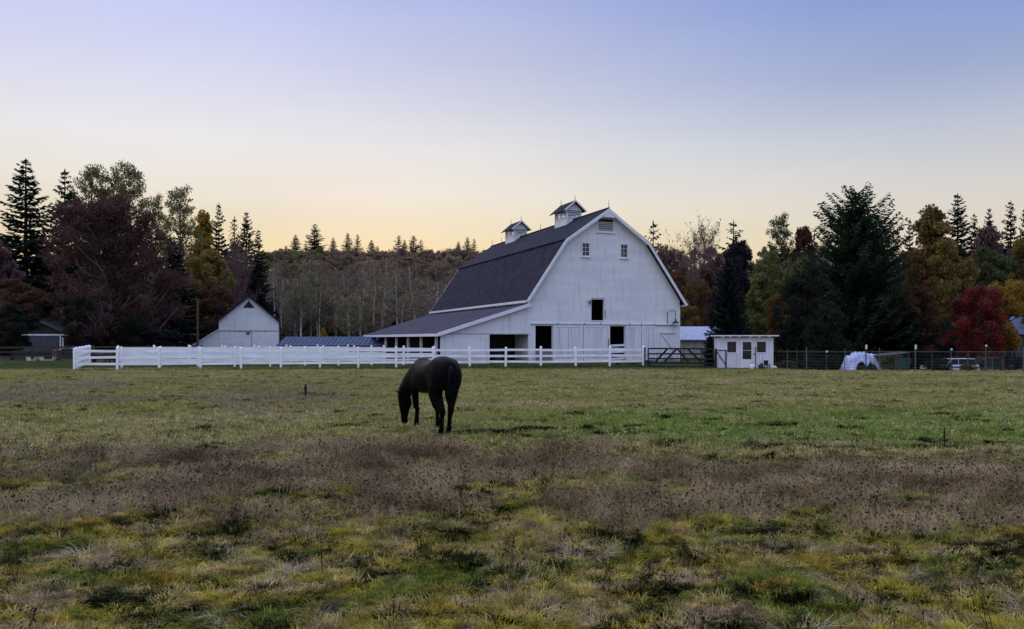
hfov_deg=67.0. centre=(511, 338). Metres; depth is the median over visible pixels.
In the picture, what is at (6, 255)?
tree
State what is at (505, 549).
dock stalks
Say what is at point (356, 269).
alder tree
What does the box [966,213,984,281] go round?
fir tree
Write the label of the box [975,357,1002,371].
wire cage
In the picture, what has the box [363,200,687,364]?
barn
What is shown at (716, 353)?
wicket gate
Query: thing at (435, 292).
alder tree
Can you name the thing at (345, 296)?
tree
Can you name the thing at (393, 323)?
tree
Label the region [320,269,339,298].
alder tree
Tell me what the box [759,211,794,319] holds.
tree
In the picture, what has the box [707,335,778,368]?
garden shed
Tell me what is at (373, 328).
tree
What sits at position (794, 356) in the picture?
shrub
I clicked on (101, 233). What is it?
maple tree
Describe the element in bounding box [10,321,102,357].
farmhouse
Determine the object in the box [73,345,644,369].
board fence
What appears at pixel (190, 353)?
board fence
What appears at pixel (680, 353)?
farm gate
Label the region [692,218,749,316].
fir tree
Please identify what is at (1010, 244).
fir tree
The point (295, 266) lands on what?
alder tree
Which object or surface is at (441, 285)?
alder tree
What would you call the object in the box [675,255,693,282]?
alder tree
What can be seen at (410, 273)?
alder tree
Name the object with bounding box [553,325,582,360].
sliding door
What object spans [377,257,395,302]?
alder tree
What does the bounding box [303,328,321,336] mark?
tree
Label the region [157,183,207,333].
cottonwood tree
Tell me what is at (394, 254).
alder tree
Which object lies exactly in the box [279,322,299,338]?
tree
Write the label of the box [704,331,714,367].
spruce tree
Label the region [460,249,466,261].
bush
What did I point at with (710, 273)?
tree
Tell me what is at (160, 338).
shrub
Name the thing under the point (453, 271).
alder tree
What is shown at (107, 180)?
cottonwood tree
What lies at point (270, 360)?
board fence
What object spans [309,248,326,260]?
alder tree
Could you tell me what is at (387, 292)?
alder tree
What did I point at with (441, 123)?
sky
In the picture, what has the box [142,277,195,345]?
fir tree
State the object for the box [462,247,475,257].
bush
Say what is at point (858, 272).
cedar tree
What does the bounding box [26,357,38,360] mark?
trough
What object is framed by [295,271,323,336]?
alder tree
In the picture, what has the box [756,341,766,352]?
window
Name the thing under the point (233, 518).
dead grass
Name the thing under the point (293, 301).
alder tree
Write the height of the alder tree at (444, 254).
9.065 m
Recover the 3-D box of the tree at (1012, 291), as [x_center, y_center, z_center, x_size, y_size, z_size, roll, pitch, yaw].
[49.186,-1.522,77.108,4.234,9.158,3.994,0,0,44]
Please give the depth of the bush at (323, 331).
89.90 m
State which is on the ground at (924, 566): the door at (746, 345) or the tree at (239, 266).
the tree at (239, 266)
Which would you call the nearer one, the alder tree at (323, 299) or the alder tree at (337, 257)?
the alder tree at (323, 299)
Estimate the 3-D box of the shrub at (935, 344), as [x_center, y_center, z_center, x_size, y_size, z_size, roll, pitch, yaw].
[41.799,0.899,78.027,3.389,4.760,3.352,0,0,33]
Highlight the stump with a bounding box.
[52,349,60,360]
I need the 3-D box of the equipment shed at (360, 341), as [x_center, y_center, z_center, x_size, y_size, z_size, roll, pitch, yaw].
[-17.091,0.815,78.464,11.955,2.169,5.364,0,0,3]
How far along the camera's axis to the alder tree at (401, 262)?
207.47 m
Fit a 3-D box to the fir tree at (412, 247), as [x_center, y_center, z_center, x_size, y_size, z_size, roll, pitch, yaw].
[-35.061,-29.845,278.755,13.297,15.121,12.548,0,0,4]
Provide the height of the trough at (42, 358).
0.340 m
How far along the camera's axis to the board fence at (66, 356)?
68.96 m
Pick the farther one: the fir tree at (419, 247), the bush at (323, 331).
the fir tree at (419, 247)
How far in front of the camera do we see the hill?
206.30 m
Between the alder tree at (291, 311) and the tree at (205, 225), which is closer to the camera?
the tree at (205, 225)
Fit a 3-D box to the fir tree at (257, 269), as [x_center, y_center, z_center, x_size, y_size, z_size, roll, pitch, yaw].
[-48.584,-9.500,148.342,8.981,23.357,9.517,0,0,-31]
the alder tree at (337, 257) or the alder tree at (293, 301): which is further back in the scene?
the alder tree at (337, 257)
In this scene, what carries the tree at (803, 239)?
on the ground at (924, 566)
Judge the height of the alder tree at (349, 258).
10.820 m
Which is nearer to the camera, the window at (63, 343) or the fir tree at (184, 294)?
the window at (63, 343)
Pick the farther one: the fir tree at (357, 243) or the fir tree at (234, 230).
the fir tree at (357, 243)
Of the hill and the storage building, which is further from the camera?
the hill
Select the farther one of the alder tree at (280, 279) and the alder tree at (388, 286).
the alder tree at (388, 286)
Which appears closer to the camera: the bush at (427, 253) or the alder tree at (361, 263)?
the alder tree at (361, 263)
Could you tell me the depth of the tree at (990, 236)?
111.45 m
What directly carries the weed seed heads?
attached to the dead weed stems
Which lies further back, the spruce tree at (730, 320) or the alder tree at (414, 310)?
the alder tree at (414, 310)
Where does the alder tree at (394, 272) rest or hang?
on the hill
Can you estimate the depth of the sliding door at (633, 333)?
61.91 m
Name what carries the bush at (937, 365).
on the ground at (924, 566)
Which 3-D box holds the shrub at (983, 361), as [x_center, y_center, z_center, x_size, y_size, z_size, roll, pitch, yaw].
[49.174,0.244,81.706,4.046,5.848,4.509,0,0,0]
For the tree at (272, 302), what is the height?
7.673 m
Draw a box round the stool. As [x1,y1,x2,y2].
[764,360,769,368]
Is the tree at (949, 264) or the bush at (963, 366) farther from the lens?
the tree at (949, 264)
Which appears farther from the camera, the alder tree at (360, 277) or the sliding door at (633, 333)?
the alder tree at (360, 277)
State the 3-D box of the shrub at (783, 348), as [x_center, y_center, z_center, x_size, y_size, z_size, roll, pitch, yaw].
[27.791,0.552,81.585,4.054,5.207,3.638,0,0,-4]
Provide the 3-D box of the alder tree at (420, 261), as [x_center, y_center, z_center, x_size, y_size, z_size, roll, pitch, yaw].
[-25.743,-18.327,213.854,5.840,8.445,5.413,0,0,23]
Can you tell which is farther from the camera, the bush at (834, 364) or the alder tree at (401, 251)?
the alder tree at (401, 251)
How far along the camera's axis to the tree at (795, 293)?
71.67 m
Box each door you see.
[535,351,551,360]
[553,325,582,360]
[583,325,609,359]
[610,344,624,359]
[626,326,640,359]
[641,326,655,359]
[660,333,674,359]
[740,339,752,367]
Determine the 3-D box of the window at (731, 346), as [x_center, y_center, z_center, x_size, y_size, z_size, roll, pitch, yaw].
[13.842,0.515,48.756,0.660,0.770,0.070,0,0,3]
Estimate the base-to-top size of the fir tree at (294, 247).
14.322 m
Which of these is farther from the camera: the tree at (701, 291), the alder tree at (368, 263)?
the alder tree at (368, 263)
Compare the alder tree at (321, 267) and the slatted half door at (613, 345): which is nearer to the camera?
the slatted half door at (613, 345)
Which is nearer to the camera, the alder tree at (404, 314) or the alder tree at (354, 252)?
the alder tree at (404, 314)
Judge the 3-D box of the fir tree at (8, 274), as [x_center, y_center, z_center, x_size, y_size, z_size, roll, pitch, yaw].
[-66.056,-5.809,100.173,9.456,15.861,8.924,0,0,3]
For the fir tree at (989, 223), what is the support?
on the ground at (924, 566)
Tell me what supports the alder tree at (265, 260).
on the hill
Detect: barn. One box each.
[191,295,280,352]
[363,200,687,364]
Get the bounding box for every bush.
[321,327,327,336]
[424,250,433,267]
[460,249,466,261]
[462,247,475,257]
[773,360,796,368]
[797,358,822,369]
[801,305,855,369]
[819,354,839,369]
[871,352,911,369]
[920,360,935,369]
[930,357,953,370]
[958,363,978,370]
[991,357,1022,369]
[1016,356,1022,369]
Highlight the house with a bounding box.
[982,316,1023,356]
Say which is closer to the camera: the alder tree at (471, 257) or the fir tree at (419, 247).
the alder tree at (471, 257)
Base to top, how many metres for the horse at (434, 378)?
1.597 m
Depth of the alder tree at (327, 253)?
248.79 m
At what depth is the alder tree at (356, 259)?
220.21 m
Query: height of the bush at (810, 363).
0.956 m
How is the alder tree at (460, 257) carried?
on the hill
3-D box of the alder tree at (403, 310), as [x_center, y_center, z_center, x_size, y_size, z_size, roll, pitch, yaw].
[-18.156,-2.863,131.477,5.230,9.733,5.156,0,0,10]
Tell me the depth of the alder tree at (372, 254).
247.42 m
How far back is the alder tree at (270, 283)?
182.71 m
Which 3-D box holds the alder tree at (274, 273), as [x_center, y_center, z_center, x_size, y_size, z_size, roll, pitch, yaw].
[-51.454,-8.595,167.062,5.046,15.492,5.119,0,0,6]
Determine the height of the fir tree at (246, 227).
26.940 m
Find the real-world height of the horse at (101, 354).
1.150 m
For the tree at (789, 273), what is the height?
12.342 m
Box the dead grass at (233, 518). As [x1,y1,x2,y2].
[1,440,1022,554]
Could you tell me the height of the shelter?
1.090 m
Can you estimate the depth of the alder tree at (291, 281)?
161.67 m
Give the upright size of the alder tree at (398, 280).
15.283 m
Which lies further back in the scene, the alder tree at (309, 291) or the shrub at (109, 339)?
the alder tree at (309, 291)
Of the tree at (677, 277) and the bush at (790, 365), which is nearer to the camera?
the bush at (790, 365)
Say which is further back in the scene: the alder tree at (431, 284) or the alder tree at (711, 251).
the alder tree at (711, 251)
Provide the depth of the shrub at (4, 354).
82.42 m
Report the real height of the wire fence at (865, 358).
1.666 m
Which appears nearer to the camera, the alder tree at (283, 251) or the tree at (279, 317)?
the tree at (279, 317)
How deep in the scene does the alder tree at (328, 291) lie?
140.20 m
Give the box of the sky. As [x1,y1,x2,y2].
[0,0,1023,268]
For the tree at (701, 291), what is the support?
on the ground at (924, 566)
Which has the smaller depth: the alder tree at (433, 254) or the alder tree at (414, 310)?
the alder tree at (414, 310)
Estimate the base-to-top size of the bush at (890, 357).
2.365 m
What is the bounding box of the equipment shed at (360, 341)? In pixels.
[276,336,382,356]
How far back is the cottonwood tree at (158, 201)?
115.62 m
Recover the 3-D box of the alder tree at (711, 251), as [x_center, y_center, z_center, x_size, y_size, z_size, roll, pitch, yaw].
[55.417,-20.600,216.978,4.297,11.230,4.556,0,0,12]
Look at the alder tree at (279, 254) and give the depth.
232.66 m
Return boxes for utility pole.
[196,299,198,345]
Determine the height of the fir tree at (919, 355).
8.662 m
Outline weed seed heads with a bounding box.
[0,430,1023,559]
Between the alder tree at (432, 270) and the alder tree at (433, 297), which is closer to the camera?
the alder tree at (433, 297)
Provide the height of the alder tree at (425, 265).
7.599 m
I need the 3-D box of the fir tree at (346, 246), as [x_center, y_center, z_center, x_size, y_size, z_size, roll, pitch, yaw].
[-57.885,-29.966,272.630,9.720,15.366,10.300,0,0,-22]
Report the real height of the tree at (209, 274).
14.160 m
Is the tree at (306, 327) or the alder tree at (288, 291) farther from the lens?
the alder tree at (288, 291)
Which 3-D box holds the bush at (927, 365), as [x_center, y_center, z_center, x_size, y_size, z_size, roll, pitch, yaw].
[25.150,1.624,46.420,1.139,0.784,1.022,0,0,21]
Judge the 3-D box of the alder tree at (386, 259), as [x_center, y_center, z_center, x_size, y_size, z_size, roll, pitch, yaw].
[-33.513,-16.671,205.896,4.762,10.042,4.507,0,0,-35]
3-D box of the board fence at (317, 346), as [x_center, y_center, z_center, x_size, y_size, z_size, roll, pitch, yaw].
[-22.254,1.202,62.999,17.739,1.491,0.192,0,0,-20]
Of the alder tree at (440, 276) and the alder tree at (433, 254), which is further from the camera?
the alder tree at (433, 254)
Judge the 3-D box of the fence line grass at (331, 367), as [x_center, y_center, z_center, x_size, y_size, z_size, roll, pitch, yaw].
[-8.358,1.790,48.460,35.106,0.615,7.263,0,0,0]
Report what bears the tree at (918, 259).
on the ground at (924, 566)
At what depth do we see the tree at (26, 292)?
76.98 m
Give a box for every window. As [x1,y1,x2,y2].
[62,338,69,346]
[581,242,590,257]
[619,243,628,258]
[726,341,736,352]
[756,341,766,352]
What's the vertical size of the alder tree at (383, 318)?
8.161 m
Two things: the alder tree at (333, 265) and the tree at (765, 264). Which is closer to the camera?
the tree at (765, 264)
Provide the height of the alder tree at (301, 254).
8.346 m
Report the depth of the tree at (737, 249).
98.98 m
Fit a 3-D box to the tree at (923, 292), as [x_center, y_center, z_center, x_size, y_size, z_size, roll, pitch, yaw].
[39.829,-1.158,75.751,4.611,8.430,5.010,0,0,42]
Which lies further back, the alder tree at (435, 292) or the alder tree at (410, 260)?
the alder tree at (410, 260)
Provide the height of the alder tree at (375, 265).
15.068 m
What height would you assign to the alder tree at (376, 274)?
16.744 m
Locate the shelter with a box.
[869,352,909,368]
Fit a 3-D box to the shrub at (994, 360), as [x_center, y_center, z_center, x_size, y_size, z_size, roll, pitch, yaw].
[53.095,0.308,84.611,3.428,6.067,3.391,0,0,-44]
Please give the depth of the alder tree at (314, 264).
180.26 m
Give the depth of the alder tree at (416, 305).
148.59 m
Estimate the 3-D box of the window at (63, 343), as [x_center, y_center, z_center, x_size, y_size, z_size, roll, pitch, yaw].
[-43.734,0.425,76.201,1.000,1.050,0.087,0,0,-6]
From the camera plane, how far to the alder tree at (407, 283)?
175.07 m
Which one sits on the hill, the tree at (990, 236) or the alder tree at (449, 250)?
the alder tree at (449, 250)
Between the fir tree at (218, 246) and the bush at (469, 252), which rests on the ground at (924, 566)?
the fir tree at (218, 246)
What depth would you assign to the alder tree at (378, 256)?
230.62 m
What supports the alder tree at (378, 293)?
on the ground at (924, 566)
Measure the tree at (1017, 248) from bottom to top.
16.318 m
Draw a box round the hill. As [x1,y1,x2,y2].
[49,271,896,350]
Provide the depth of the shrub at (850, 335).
77.25 m
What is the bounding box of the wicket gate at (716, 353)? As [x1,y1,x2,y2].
[715,349,726,367]
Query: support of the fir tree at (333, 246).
on the hill
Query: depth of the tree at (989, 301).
74.21 m
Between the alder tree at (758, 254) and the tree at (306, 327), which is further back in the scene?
the alder tree at (758, 254)
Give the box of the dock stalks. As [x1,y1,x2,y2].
[0,423,1023,628]
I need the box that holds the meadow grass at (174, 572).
[0,443,1023,628]
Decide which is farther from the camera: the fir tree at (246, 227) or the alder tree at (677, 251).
the alder tree at (677, 251)
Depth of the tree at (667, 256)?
111.29 m
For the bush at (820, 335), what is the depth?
61.31 m
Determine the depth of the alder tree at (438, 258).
196.65 m
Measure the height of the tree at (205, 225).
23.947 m
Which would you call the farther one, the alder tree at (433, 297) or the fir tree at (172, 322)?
the alder tree at (433, 297)
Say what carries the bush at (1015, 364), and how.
on the ground at (924, 566)
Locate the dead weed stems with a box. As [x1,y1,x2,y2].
[0,429,1023,560]
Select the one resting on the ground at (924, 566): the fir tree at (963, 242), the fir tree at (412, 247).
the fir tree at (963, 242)
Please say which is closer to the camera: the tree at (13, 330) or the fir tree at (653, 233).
the tree at (13, 330)
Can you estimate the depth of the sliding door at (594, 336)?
60.67 m
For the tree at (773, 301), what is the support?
on the ground at (924, 566)
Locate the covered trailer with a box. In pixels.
[839,352,881,369]
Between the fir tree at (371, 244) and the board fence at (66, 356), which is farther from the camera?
the fir tree at (371, 244)
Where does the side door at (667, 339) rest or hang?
in the barn at (601, 278)
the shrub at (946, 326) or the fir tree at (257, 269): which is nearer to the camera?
the shrub at (946, 326)
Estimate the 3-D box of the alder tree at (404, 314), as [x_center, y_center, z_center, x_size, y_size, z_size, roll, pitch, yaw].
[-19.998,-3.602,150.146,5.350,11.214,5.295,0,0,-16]
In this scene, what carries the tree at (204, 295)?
on the ground at (924, 566)
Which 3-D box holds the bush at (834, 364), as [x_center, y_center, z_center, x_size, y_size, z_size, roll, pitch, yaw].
[20.682,1.631,50.086,1.191,1.293,1.327,0,0,-32]
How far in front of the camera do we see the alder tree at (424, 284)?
162.60 m
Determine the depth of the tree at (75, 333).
73.64 m
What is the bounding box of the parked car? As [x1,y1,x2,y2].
[919,358,979,369]
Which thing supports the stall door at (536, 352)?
in the barn at (601, 278)
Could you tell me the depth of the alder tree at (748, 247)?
217.10 m
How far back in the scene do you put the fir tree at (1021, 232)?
124.12 m
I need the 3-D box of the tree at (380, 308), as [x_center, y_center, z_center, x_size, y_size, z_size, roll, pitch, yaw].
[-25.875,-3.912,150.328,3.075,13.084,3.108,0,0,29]
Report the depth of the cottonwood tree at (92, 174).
121.64 m
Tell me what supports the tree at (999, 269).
on the ground at (924, 566)
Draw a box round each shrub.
[0,337,9,355]
[92,326,116,353]
[110,316,157,345]
[141,328,180,345]
[762,322,785,365]
[776,315,808,367]
[838,326,863,365]
[910,328,944,366]
[929,318,958,357]
[951,315,989,366]
[987,357,1008,365]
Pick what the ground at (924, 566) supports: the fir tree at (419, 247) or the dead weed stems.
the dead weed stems
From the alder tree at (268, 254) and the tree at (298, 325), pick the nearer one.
the tree at (298, 325)
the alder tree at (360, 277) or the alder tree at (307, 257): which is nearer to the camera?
the alder tree at (360, 277)
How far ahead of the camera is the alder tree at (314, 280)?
137.18 m
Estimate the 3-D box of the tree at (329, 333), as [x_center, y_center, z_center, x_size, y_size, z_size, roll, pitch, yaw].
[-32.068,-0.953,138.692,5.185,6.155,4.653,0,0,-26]
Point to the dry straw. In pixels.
(575, 547)
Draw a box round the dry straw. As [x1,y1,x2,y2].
[0,439,1023,628]
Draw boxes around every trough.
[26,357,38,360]
[39,357,55,360]
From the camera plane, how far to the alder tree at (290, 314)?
137.68 m
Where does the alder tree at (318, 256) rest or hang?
on the hill
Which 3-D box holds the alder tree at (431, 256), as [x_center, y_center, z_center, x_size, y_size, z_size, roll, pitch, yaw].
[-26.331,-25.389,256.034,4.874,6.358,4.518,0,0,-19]
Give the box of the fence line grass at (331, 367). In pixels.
[72,364,642,370]
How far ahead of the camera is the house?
80.37 m
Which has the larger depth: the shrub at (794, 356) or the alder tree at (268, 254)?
the alder tree at (268, 254)
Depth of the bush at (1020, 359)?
52.05 m
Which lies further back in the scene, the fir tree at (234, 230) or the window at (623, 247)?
the fir tree at (234, 230)
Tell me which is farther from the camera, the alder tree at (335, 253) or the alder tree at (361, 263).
the alder tree at (335, 253)
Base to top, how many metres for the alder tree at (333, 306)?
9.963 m
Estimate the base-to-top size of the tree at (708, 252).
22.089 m
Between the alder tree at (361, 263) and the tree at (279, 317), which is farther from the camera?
the alder tree at (361, 263)
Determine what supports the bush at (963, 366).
on the ground at (924, 566)
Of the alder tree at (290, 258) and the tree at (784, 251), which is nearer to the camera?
the tree at (784, 251)
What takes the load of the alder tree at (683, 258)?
on the hill
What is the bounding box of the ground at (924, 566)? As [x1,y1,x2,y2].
[0,352,1023,628]
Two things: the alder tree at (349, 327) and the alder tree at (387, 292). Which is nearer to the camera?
the alder tree at (349, 327)
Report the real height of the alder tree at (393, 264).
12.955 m
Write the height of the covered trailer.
1.440 m
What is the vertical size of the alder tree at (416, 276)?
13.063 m
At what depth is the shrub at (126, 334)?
79.78 m
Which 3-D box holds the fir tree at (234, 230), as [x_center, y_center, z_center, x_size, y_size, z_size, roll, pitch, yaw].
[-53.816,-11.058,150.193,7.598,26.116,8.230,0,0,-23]
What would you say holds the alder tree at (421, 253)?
on the hill
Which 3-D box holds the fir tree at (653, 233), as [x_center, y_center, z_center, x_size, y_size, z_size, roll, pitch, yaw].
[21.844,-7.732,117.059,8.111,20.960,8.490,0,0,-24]
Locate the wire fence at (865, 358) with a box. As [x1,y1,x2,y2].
[777,345,1023,371]
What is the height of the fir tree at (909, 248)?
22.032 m
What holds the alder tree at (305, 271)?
on the hill
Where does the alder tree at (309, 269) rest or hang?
on the hill
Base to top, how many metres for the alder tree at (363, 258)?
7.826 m
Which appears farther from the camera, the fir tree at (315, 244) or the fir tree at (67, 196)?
the fir tree at (315, 244)
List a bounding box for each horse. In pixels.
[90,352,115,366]
[396,356,461,433]
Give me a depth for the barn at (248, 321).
94.89 m
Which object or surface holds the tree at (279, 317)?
on the hill
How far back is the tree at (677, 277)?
97.53 m
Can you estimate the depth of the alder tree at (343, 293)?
140.47 m
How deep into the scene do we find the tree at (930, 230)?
98.77 m
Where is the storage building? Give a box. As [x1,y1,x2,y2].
[680,326,718,357]
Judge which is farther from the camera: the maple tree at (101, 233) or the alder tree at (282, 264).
the alder tree at (282, 264)
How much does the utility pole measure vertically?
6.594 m
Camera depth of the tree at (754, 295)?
83.40 m
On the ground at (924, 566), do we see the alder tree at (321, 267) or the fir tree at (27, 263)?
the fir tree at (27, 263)
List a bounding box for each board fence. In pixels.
[0,345,201,359]
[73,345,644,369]
[116,345,384,364]
[118,344,348,362]
[120,345,435,367]
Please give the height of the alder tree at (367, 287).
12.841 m
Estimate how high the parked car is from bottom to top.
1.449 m
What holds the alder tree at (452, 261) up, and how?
on the hill
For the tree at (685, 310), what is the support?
on the ground at (924, 566)
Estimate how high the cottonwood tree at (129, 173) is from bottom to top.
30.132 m
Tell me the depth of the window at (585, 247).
60.46 m
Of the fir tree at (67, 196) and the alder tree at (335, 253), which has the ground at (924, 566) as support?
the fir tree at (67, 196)
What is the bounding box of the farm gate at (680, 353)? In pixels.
[644,347,713,367]
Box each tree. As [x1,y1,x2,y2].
[0,158,72,318]
[0,235,24,310]
[0,240,25,322]
[0,277,63,334]
[0,303,42,359]
[36,169,103,317]
[37,191,198,349]
[55,293,97,348]
[59,163,108,310]
[89,165,137,309]
[100,160,152,327]
[139,193,171,303]
[139,237,207,345]
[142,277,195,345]
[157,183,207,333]
[185,208,219,334]
[185,249,237,332]
[191,284,236,336]
[202,204,238,338]
[216,235,262,316]
[225,215,249,307]
[228,213,270,311]
[240,230,279,335]
[256,259,268,279]
[261,251,272,265]
[263,264,284,315]
[263,272,276,300]
[267,275,295,332]
[268,300,280,315]
[270,250,288,268]
[272,257,297,290]
[274,271,295,292]
[275,248,288,266]
[275,279,316,336]
[275,299,284,328]
[276,292,309,333]
[277,279,299,322]
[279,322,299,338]
[280,291,313,336]
[281,263,291,286]
[282,277,309,303]
[284,291,316,336]
[285,252,299,265]
[287,235,303,250]
[287,261,302,290]
[291,263,318,300]
[292,251,307,276]
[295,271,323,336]
[298,259,319,303]
[299,265,316,295]
[301,256,313,261]
[302,270,328,336]
[302,308,321,336]
[303,224,327,269]
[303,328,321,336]
[304,287,335,336]
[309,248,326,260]
[310,253,325,266]
[312,287,340,332]
[317,261,331,293]
[320,251,333,259]
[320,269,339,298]
[321,294,346,336]
[321,319,346,336]
[323,257,339,291]
[327,238,337,257]
[329,288,352,318]
[330,255,345,275]
[332,252,340,267]
[332,297,364,336]
[335,286,353,336]
[339,254,355,289]
[340,233,355,270]
[344,289,377,336]
[346,263,365,296]
[346,292,372,336]
[348,248,359,265]
[350,256,359,265]
[353,234,365,252]
[354,279,377,334]
[355,260,369,288]
[355,264,372,290]
[358,283,388,326]
[360,256,374,261]
[360,260,380,290]
[363,266,389,297]
[365,258,385,294]
[366,240,375,251]
[367,251,379,266]
[367,323,387,333]
[369,302,398,331]
[372,285,387,324]
[372,287,396,321]
[374,253,389,271]
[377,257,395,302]
[378,279,401,326]
[380,258,394,283]
[383,269,407,323]
[385,261,399,291]
[387,268,408,296]
[387,285,406,326]
[389,251,396,259]
[389,294,418,322]
[393,236,401,252]
[395,287,427,319]
[396,248,407,257]
[396,257,409,284]
[396,261,424,308]
[398,293,419,323]
[399,273,414,311]
[404,254,423,276]
[405,262,426,301]
[406,235,417,252]
[406,290,428,319]
[410,258,427,282]
[412,276,438,313]
[414,240,423,252]
[416,251,428,261]
[417,295,434,315]
[419,287,443,314]
[420,263,437,276]
[422,281,441,308]
[423,266,437,285]
[425,283,446,307]
[426,253,434,267]
[427,252,438,265]
[430,259,450,287]
[431,255,451,285]
[439,251,450,270]
[442,267,457,279]
[443,255,460,281]
[446,248,460,255]
[454,255,462,273]
[462,237,473,255]
[463,255,474,261]
[644,221,667,269]
[655,243,685,308]
[666,210,723,317]
[669,249,691,269]
[671,270,692,322]
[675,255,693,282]
[676,255,692,289]
[680,298,699,325]
[683,279,711,325]
[689,249,699,275]
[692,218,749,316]
[698,253,724,326]
[700,258,752,356]
[703,246,717,260]
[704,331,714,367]
[718,238,754,334]
[741,272,781,337]
[742,249,783,336]
[746,245,754,275]
[755,246,767,262]
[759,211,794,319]
[764,292,788,365]
[770,265,836,362]
[775,255,814,342]
[785,225,823,308]
[789,182,935,367]
[856,283,943,369]
[887,233,905,320]
[895,249,933,328]
[895,285,944,367]
[902,219,915,320]
[907,203,980,320]
[924,237,979,330]
[930,193,974,315]
[942,285,1008,363]
[959,244,1018,320]
[965,225,1012,286]
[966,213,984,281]
[983,208,994,226]
[987,277,1023,363]
[1000,201,1023,285]
[1004,238,1023,315]
[1016,210,1023,316]
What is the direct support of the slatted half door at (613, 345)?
in the barn at (601, 278)
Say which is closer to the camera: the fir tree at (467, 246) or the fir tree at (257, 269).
the fir tree at (257, 269)
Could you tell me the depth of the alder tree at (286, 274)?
188.35 m
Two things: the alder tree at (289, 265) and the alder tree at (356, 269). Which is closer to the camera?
the alder tree at (356, 269)
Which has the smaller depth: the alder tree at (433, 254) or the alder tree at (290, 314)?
the alder tree at (290, 314)
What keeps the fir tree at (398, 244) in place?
on the hill
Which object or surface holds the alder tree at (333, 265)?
on the hill
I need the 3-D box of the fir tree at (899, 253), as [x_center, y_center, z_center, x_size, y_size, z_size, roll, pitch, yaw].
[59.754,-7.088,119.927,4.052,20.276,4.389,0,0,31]
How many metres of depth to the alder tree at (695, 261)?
219.09 m
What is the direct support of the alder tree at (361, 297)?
on the ground at (924, 566)
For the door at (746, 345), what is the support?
in the garden shed at (743, 353)
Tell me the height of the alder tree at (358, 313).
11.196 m

